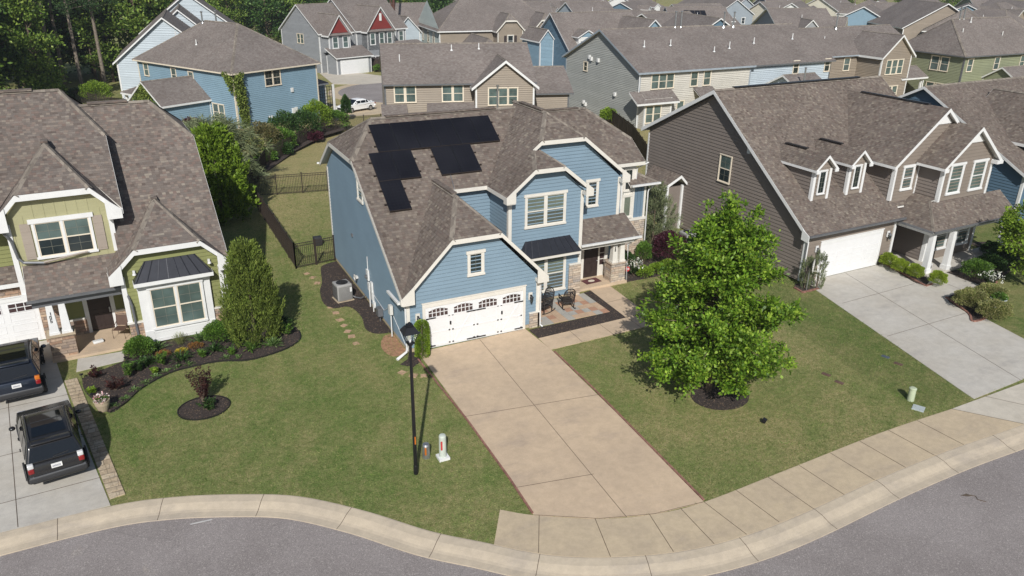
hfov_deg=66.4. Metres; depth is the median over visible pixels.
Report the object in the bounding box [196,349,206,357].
leafy plant
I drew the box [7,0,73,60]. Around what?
broadleaf tree
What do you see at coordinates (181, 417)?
bed edging
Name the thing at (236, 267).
arborvitae
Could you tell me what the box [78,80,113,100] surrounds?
yard shrub
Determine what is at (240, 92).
climbing vine
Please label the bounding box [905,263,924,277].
ball shrub
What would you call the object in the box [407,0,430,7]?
broadleaf tree
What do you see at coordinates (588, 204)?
window
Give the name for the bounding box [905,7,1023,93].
olive house
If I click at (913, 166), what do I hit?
window
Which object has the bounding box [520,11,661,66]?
deep blue house
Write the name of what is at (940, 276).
ball shrub
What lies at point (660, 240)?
purple shrub
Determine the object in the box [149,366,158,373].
leafy plant
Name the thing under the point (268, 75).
window
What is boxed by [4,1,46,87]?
broadleaf tree
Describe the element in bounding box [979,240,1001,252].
round shrub
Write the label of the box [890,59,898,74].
window
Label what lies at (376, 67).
foundation shrub
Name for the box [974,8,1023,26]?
pale grey green far house
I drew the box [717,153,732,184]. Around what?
window
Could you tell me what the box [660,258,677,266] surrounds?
shrub
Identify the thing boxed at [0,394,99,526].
driveway joint
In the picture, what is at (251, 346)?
strappy plant
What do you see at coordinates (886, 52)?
taupe gabled house
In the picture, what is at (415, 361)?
mulch bed
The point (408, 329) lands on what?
street lamp
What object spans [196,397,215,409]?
dark groundcover
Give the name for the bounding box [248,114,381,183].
metal fence
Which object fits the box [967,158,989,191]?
window
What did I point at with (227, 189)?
yard evergreen
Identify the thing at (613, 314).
mulch strip
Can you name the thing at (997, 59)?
window
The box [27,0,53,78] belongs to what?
pine tree
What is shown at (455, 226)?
blue house
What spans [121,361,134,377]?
leafy plant
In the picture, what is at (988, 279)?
rose bush
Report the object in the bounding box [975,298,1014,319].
variegated shrub
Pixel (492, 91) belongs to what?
window
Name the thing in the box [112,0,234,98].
light blue gabled house
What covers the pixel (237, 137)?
willowy tree
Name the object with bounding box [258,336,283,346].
strappy plant
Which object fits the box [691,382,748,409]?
mulch ring
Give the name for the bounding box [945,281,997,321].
brick edging
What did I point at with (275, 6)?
broadleaf tree
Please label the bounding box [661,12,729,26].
deep blue far house
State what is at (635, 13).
white far house
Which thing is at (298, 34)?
window
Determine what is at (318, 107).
yard shrub
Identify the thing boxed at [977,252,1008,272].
round shrub
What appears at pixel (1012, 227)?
maple tree
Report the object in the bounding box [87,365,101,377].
leafy plant
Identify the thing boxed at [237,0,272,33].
broadleaf tree
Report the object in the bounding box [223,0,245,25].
broadleaf tree
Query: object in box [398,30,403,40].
window
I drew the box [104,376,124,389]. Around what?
leafy plant
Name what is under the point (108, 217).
green house
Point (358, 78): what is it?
driveway
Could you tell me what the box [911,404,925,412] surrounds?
valve cover
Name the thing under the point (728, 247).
oak tree
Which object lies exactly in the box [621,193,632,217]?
window
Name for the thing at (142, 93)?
climbing vine
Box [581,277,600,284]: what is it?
door mat
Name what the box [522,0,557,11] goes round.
pale blue far house
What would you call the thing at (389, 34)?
window
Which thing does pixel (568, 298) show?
wicker chair
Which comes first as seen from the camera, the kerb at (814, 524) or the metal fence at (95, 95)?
the kerb at (814, 524)
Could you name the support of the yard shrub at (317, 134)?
on the mulch bed at (280, 159)
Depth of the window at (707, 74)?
84.39 m
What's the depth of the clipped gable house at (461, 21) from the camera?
145.17 m
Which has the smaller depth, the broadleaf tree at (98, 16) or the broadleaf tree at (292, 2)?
the broadleaf tree at (98, 16)
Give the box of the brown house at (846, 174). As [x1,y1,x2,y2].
[641,75,1018,280]
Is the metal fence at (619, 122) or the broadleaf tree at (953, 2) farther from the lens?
the broadleaf tree at (953, 2)
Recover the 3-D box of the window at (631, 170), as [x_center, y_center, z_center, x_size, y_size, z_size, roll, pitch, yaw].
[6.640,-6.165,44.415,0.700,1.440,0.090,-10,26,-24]
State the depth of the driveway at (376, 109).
92.76 m
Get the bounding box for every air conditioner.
[332,279,353,302]
[679,229,695,241]
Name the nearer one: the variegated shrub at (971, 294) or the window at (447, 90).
the variegated shrub at (971, 294)
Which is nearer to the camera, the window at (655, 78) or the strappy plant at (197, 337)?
the strappy plant at (197, 337)
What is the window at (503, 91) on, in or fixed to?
in the taupe house at (421, 77)
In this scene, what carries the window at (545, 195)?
in the blue house at (455, 226)
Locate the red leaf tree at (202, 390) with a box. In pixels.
[185,365,212,401]
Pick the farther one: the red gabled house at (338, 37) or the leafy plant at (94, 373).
the red gabled house at (338, 37)
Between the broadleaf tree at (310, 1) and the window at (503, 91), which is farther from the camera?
the broadleaf tree at (310, 1)
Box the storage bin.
[313,235,321,245]
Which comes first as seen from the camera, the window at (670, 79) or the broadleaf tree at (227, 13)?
the window at (670, 79)
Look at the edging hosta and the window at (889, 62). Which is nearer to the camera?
the edging hosta
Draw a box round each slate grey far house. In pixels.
[750,8,835,27]
[753,0,800,4]
[875,2,897,9]
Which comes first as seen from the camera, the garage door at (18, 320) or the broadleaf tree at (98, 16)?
the garage door at (18, 320)
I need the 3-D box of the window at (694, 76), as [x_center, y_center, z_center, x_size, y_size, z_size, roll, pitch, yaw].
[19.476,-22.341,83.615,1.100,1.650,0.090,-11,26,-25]
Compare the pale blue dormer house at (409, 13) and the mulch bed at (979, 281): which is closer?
the mulch bed at (979, 281)
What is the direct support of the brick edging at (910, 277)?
on the mulch bed at (924, 280)
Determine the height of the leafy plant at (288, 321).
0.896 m
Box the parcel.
[92,338,103,343]
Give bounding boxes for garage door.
[0,300,43,343]
[342,59,367,74]
[425,290,522,347]
[818,233,880,276]
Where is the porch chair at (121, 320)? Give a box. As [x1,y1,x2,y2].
[112,313,130,338]
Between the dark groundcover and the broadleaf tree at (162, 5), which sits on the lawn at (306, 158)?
the broadleaf tree at (162, 5)
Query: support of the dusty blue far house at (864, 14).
on the lawn at (306, 158)
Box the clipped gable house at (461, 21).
[418,0,547,42]
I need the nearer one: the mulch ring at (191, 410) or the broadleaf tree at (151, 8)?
the mulch ring at (191, 410)
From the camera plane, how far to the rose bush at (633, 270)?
43.95 m
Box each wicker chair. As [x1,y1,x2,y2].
[539,286,554,314]
[558,289,575,309]
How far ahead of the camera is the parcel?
35.71 m
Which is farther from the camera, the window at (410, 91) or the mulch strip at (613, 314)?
the window at (410, 91)
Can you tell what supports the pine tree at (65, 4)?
on the lawn at (306, 158)
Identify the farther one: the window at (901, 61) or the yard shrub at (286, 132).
the window at (901, 61)
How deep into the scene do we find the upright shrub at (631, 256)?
44.54 m
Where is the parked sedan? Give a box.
[336,98,375,112]
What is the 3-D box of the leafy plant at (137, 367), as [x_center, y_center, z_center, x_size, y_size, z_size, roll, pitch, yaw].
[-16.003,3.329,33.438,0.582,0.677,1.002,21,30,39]
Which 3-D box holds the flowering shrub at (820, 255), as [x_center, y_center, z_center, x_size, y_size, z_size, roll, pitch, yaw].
[16.678,-0.994,42.516,0.911,2.274,0.894,3,23,6]
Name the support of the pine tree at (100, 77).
on the lawn at (306, 158)
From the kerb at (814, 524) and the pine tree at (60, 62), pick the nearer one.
the kerb at (814, 524)
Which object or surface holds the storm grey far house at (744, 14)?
on the lawn at (306, 158)
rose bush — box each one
[625,258,645,275]
[978,270,1004,283]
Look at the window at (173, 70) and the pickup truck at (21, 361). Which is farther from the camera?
the window at (173, 70)
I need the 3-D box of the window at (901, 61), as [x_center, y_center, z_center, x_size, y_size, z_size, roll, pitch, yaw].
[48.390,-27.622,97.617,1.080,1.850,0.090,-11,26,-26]
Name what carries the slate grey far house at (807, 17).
on the lawn at (306, 158)
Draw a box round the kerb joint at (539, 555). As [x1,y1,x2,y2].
[57,435,1012,575]
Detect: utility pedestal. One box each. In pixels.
[422,442,429,459]
[436,433,449,461]
[907,386,916,401]
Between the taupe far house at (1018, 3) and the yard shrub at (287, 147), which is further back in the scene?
the taupe far house at (1018, 3)
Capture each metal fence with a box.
[60,88,123,103]
[247,177,294,264]
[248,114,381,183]
[248,170,327,194]
[292,239,316,268]
[609,108,646,159]
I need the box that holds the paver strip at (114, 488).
[65,378,124,498]
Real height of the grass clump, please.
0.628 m
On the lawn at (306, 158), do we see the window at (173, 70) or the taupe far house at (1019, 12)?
the taupe far house at (1019, 12)
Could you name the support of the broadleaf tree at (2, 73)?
on the lawn at (306, 158)
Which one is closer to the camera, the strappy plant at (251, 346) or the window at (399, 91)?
the strappy plant at (251, 346)
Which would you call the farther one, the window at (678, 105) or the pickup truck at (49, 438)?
the window at (678, 105)
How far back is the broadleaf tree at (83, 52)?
127.65 m
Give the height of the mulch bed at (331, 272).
0.050 m
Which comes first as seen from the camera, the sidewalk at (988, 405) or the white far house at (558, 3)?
the sidewalk at (988, 405)
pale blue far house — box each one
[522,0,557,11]
[525,2,551,14]
[639,0,664,10]
[670,3,740,24]
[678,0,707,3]
[921,8,983,31]
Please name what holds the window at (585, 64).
in the grey house at (638, 77)
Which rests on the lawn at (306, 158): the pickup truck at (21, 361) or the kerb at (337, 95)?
the kerb at (337, 95)
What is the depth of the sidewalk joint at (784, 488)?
26.35 m
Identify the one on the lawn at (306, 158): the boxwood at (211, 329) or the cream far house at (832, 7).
the cream far house at (832, 7)
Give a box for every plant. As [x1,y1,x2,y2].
[85,385,96,393]
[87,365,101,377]
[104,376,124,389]
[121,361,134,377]
[124,357,147,371]
[135,354,156,370]
[145,340,168,351]
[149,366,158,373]
[154,350,166,364]
[155,349,171,356]
[165,348,194,364]
[174,347,187,353]
[187,332,206,342]
[187,341,204,349]
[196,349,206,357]
[203,341,226,353]
[222,331,248,347]
[225,346,235,354]
[240,341,263,352]
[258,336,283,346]
[279,313,291,325]
[279,321,294,335]
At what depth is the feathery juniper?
47.22 m
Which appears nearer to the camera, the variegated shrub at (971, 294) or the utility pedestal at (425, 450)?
the utility pedestal at (425, 450)
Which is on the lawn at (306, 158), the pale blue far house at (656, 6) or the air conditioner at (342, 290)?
the pale blue far house at (656, 6)
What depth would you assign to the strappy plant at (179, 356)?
34.46 m
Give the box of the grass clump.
[170,331,190,344]
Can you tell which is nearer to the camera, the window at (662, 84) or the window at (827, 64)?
the window at (662, 84)
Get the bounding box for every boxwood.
[122,334,156,358]
[200,319,232,341]
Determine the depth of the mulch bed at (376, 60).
132.94 m
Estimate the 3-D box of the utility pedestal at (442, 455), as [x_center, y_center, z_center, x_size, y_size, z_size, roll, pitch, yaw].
[-2.474,5.649,27.919,0.400,1.000,0.400,-10,26,-24]
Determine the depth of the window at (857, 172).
44.67 m
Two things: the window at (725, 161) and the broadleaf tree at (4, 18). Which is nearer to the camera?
the window at (725, 161)
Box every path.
[76,351,123,371]
[538,286,654,349]
[917,272,978,296]
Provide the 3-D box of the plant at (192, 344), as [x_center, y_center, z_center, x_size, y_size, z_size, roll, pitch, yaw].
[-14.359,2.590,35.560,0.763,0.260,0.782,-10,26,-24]
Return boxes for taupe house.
[379,42,573,116]
[867,0,958,39]
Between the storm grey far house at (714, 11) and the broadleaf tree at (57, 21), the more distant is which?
the storm grey far house at (714, 11)
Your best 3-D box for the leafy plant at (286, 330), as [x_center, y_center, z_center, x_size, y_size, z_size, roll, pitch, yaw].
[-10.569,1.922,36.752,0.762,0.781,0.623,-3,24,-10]
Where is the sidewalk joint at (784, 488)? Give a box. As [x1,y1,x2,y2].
[538,396,1022,556]
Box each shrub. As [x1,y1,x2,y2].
[66,87,86,99]
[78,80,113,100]
[181,116,200,125]
[237,131,265,161]
[246,120,282,147]
[253,147,278,161]
[266,126,297,145]
[267,109,304,135]
[275,141,293,154]
[286,107,322,136]
[300,97,332,128]
[304,128,323,142]
[319,109,351,127]
[340,94,352,113]
[372,64,379,71]
[414,319,430,358]
[599,106,616,121]
[625,250,635,266]
[635,240,652,262]
[635,264,653,276]
[649,261,664,273]
[651,230,686,259]
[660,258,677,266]
[878,252,897,265]
[890,257,909,271]
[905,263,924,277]
[927,270,947,285]
[951,286,989,307]
[958,257,995,278]
[974,282,1009,298]
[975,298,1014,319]
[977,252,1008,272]
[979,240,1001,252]
[985,245,1018,264]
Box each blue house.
[120,10,335,128]
[317,99,660,360]
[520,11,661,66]
[715,11,835,84]
[898,76,1023,221]
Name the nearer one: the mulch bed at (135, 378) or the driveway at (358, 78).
the mulch bed at (135, 378)
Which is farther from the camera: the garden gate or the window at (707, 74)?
the window at (707, 74)
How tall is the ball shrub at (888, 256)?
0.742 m
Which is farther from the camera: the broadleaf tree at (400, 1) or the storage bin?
the broadleaf tree at (400, 1)
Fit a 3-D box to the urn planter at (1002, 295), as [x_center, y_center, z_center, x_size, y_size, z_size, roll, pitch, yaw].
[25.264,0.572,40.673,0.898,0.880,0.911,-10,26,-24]
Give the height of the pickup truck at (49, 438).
1.825 m
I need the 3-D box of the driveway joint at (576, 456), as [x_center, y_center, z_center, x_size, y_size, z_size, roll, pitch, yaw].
[1.077,5.007,30.718,5.886,0.004,13.970,-10,26,-24]
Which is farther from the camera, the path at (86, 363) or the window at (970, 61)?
the window at (970, 61)
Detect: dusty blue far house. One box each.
[843,3,882,25]
[955,2,983,10]
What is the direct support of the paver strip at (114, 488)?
on the lawn at (306, 158)
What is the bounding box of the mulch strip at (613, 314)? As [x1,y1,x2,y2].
[529,291,625,337]
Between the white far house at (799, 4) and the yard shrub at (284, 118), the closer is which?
the yard shrub at (284, 118)
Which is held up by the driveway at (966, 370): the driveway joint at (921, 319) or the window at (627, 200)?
the driveway joint at (921, 319)
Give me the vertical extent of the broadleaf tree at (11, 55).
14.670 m
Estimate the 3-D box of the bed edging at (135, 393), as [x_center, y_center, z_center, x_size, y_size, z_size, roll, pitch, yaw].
[-12.998,3.413,34.040,1.511,0.090,9.119,22,31,40]
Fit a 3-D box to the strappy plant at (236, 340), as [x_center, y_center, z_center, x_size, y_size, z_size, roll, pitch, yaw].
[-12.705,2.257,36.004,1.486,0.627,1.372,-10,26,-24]
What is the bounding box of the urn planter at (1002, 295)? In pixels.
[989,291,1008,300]
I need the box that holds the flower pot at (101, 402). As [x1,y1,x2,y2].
[93,391,109,411]
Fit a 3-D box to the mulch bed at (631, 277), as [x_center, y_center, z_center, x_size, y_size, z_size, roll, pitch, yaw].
[7.949,-1.260,45.638,5.100,0.050,3.000,-10,26,-24]
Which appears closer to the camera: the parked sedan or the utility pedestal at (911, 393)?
the utility pedestal at (911, 393)
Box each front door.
[86,296,114,330]
[583,248,597,277]
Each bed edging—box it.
[110,331,300,412]
[177,395,230,420]
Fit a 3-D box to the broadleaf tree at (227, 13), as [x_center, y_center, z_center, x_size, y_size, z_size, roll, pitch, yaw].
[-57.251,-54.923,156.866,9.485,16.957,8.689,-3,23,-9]
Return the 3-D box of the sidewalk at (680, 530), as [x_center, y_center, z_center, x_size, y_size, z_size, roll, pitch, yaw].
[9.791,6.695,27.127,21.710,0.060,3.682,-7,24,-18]
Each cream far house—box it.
[749,1,791,21]
[806,5,847,25]
[807,0,855,15]
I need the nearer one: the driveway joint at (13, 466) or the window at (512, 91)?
the driveway joint at (13, 466)
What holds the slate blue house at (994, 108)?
on the lawn at (306, 158)
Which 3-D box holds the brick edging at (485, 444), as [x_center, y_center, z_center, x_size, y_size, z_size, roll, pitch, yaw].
[-1.692,5.221,30.140,0.213,0.050,11.430,-10,25,-23]
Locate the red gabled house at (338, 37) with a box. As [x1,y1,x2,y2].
[278,0,422,74]
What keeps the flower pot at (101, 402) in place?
on the mulch bed at (135, 378)
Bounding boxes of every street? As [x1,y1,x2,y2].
[0,449,1023,575]
[338,83,382,102]
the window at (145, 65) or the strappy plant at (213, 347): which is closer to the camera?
the strappy plant at (213, 347)
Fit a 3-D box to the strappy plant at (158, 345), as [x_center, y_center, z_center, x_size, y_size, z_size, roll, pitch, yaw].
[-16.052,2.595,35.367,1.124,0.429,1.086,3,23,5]
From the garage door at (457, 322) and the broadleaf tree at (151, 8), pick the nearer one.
the garage door at (457, 322)
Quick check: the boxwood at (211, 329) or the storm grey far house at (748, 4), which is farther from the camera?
the storm grey far house at (748, 4)
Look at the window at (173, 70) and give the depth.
86.04 m
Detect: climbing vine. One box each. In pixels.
[132,84,157,104]
[220,71,251,127]
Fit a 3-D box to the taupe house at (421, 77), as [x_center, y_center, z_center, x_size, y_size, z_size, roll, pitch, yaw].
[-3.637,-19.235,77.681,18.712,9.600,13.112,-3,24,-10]
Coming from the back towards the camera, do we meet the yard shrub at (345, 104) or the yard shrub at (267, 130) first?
the yard shrub at (345, 104)
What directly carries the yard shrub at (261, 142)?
on the mulch bed at (280, 159)
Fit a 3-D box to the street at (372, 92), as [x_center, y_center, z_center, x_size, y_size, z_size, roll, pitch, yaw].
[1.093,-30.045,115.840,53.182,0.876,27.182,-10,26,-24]
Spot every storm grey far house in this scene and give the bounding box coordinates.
[556,1,613,11]
[663,6,732,24]
[704,0,754,24]
[739,0,753,8]
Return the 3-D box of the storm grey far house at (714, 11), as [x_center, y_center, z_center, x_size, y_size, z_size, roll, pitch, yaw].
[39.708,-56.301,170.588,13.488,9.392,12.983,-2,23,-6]
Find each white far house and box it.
[547,0,582,8]
[599,8,665,16]
[608,0,632,5]
[783,1,809,7]
[835,0,875,15]
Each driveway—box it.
[0,340,110,532]
[320,73,381,83]
[340,103,382,116]
[419,329,703,518]
[811,264,1023,398]
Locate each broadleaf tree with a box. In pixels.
[0,0,30,87]
[0,0,70,94]
[0,8,42,87]
[0,26,11,89]
[0,57,11,89]
[0,63,7,78]
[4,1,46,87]
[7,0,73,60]
[23,0,73,71]
[47,0,73,66]
[51,0,125,80]
[54,0,86,73]
[54,4,80,71]
[61,2,111,73]
[62,4,118,60]
[65,0,135,81]
[96,0,163,71]
[121,0,171,39]
[125,0,171,25]
[166,0,219,10]
[209,0,223,8]
[213,0,246,25]
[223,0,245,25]
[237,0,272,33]
[240,0,288,39]
[261,0,305,42]
[273,0,307,26]
[306,0,325,3]
[396,0,411,2]
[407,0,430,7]
[428,0,454,12]
[941,0,960,6]
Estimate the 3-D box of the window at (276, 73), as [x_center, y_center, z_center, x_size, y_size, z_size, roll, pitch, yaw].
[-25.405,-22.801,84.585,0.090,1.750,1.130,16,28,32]
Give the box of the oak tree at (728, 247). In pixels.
[635,188,810,399]
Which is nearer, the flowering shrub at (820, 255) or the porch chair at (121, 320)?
the porch chair at (121, 320)
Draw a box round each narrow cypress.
[798,255,814,287]
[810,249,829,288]
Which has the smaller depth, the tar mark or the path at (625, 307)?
the tar mark
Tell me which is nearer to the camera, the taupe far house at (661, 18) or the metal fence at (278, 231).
the metal fence at (278, 231)
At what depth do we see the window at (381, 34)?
134.27 m
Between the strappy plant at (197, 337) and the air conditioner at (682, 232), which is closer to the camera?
the strappy plant at (197, 337)
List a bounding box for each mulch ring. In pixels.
[178,396,229,418]
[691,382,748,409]
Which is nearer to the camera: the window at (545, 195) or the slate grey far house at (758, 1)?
the window at (545, 195)
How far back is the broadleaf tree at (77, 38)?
126.41 m
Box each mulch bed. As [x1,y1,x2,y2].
[82,326,299,412]
[248,125,344,179]
[320,261,390,333]
[371,57,379,70]
[400,352,420,366]
[624,252,680,281]
[794,283,813,290]
[887,263,928,284]
[947,242,1021,319]
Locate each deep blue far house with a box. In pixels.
[612,0,655,10]
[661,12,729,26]
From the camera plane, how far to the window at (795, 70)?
90.12 m
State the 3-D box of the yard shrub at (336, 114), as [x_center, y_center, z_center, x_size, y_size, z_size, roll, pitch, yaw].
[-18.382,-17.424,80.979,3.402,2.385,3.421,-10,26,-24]
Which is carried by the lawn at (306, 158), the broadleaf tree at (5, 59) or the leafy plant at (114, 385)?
the broadleaf tree at (5, 59)
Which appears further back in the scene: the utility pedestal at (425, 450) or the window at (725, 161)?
the window at (725, 161)
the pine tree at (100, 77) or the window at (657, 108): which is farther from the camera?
the pine tree at (100, 77)
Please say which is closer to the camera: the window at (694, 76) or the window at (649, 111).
the window at (649, 111)
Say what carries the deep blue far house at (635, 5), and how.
on the lawn at (306, 158)
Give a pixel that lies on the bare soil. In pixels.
(399, 350)
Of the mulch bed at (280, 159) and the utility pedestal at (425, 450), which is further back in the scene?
the mulch bed at (280, 159)
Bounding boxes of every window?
[27,212,98,259]
[142,62,149,76]
[146,279,208,330]
[170,67,176,76]
[212,102,218,119]
[217,103,225,120]
[264,70,273,86]
[272,69,281,85]
[296,33,300,42]
[300,33,303,43]
[332,36,338,48]
[342,35,348,47]
[355,177,363,204]
[369,32,375,44]
[378,32,384,42]
[386,31,392,42]
[393,86,405,102]
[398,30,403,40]
[405,86,416,102]
[441,85,452,101]
[453,85,463,101]
[466,249,485,276]
[488,87,496,105]
[498,87,507,105]
[507,35,513,41]
[508,87,518,105]
[524,189,567,229]
[533,256,565,293]
[583,61,587,71]
[585,178,600,207]
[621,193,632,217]
[623,166,634,191]
[644,105,653,123]
[650,74,659,89]
[653,104,661,120]
[658,73,667,88]
[666,73,674,88]
[676,100,684,108]
[689,71,698,86]
[702,70,711,85]
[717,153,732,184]
[792,60,799,73]
[816,169,828,194]
[823,58,831,71]
[842,57,850,70]
[850,164,862,189]
[884,59,892,74]
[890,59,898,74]
[892,85,897,93]
[896,59,903,73]
[899,164,916,190]
[925,81,934,85]
[929,55,940,70]
[934,233,948,250]
[938,56,950,71]
[944,162,966,195]
[954,228,969,245]
[966,58,974,71]
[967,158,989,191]
[992,56,1001,69]
[1019,55,1023,64]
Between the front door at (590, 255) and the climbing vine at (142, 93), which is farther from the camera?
the climbing vine at (142, 93)
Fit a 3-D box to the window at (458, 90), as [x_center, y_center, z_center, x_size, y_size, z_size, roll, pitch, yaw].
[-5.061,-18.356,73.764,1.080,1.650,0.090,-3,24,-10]
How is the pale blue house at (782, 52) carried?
on the lawn at (306, 158)
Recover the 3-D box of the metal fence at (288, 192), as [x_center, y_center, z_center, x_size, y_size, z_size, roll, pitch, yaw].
[-16.527,-7.715,58.075,5.660,1.640,0.102,-7,24,-17]
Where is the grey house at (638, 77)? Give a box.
[562,11,756,128]
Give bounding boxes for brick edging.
[417,359,533,513]
[554,351,704,499]
[794,287,818,292]
[884,264,932,286]
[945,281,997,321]
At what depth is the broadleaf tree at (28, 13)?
93.14 m
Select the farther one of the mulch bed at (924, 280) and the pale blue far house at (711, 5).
the pale blue far house at (711, 5)
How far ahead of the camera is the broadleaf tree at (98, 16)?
116.86 m
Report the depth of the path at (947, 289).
43.43 m
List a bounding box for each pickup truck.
[0,337,47,401]
[8,399,89,484]
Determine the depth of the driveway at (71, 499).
26.43 m
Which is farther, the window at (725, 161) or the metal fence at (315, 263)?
the window at (725, 161)
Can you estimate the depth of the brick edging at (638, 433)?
29.91 m
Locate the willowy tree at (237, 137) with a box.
[179,110,274,191]
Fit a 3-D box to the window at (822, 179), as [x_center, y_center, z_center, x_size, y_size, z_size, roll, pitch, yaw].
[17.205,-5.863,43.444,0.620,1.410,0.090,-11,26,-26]
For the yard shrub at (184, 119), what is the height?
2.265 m
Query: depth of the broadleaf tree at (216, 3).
158.56 m
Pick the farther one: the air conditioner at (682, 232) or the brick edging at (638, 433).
the air conditioner at (682, 232)
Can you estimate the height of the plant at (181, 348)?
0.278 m
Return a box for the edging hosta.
[109,401,119,407]
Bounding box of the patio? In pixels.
[539,293,609,326]
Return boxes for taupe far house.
[637,11,692,24]
[974,2,1023,18]
[980,0,1023,7]
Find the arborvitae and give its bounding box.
[216,235,285,348]
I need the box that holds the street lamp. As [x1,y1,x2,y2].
[400,322,419,474]
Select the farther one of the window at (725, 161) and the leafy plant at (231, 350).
the window at (725, 161)
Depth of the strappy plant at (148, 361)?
34.01 m
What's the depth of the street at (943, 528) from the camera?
24.08 m
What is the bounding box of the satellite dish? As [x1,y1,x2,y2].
[806,260,820,289]
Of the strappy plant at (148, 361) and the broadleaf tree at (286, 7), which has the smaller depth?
the strappy plant at (148, 361)
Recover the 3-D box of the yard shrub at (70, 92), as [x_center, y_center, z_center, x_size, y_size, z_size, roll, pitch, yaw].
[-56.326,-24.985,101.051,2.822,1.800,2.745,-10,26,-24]
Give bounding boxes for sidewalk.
[494,409,1021,556]
[953,382,1023,423]
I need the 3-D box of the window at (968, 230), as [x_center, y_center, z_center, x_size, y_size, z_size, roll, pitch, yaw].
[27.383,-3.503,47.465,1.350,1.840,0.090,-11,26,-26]
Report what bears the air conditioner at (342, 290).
on the mulch bed at (331, 272)
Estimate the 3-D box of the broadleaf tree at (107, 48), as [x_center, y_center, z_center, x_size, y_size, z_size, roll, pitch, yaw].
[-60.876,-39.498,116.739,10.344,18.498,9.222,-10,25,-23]
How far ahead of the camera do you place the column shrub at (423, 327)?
34.72 m
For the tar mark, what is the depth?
26.71 m
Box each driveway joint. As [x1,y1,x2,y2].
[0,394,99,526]
[470,340,701,518]
[844,275,1018,378]
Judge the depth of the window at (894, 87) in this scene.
98.67 m
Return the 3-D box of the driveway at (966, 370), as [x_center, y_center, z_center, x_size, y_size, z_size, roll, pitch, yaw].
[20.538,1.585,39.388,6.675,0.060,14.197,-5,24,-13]
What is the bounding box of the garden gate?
[314,235,335,264]
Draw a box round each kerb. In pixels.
[0,424,1023,575]
[328,84,381,103]
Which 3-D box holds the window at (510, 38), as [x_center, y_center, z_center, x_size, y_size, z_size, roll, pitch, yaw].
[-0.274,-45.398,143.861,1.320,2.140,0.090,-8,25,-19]
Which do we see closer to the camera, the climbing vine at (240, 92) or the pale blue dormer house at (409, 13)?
the climbing vine at (240, 92)
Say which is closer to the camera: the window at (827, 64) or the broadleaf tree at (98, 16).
the window at (827, 64)
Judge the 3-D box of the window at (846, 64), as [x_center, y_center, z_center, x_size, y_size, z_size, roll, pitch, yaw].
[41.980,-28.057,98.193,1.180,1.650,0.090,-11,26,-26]
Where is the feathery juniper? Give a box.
[642,181,682,254]
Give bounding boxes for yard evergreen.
[190,120,260,225]
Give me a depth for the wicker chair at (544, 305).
39.55 m
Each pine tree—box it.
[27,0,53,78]
[34,0,66,84]
[49,0,101,89]
[71,1,102,81]
[78,0,124,84]
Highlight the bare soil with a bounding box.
[381,334,407,355]
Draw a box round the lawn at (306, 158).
[4,0,1023,543]
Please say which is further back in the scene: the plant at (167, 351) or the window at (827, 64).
the window at (827, 64)
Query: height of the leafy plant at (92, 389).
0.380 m
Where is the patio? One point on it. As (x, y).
(585, 305)
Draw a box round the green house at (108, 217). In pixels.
[0,88,227,362]
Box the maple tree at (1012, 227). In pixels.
[991,199,1023,274]
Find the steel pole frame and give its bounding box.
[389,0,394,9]
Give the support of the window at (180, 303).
in the green house at (108, 217)
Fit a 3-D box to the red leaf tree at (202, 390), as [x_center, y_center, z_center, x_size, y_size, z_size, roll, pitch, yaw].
[-12.299,3.844,31.060,1.039,1.679,0.868,5,24,11]
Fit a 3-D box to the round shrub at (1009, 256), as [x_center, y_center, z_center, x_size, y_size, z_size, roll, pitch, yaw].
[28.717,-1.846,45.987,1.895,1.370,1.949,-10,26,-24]
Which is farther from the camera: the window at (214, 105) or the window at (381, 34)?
the window at (381, 34)
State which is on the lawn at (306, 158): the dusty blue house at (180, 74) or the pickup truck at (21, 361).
the dusty blue house at (180, 74)
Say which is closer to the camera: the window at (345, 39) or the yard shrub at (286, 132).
the yard shrub at (286, 132)
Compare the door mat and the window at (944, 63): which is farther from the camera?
the window at (944, 63)
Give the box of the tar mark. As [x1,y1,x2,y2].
[960,494,985,501]
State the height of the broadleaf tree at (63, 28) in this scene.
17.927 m
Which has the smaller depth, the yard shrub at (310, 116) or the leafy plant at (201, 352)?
the leafy plant at (201, 352)
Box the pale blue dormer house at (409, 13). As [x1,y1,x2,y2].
[389,2,432,40]
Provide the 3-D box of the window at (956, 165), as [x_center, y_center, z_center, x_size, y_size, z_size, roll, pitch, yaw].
[25.582,-6.301,45.155,1.360,1.860,0.090,-11,26,-26]
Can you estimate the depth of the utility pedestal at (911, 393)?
31.96 m
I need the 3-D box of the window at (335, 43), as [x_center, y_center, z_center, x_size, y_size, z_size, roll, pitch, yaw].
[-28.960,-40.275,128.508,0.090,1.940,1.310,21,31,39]
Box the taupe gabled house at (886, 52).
[799,13,927,96]
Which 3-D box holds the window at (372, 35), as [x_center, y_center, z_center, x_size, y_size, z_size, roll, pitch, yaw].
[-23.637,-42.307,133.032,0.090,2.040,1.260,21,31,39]

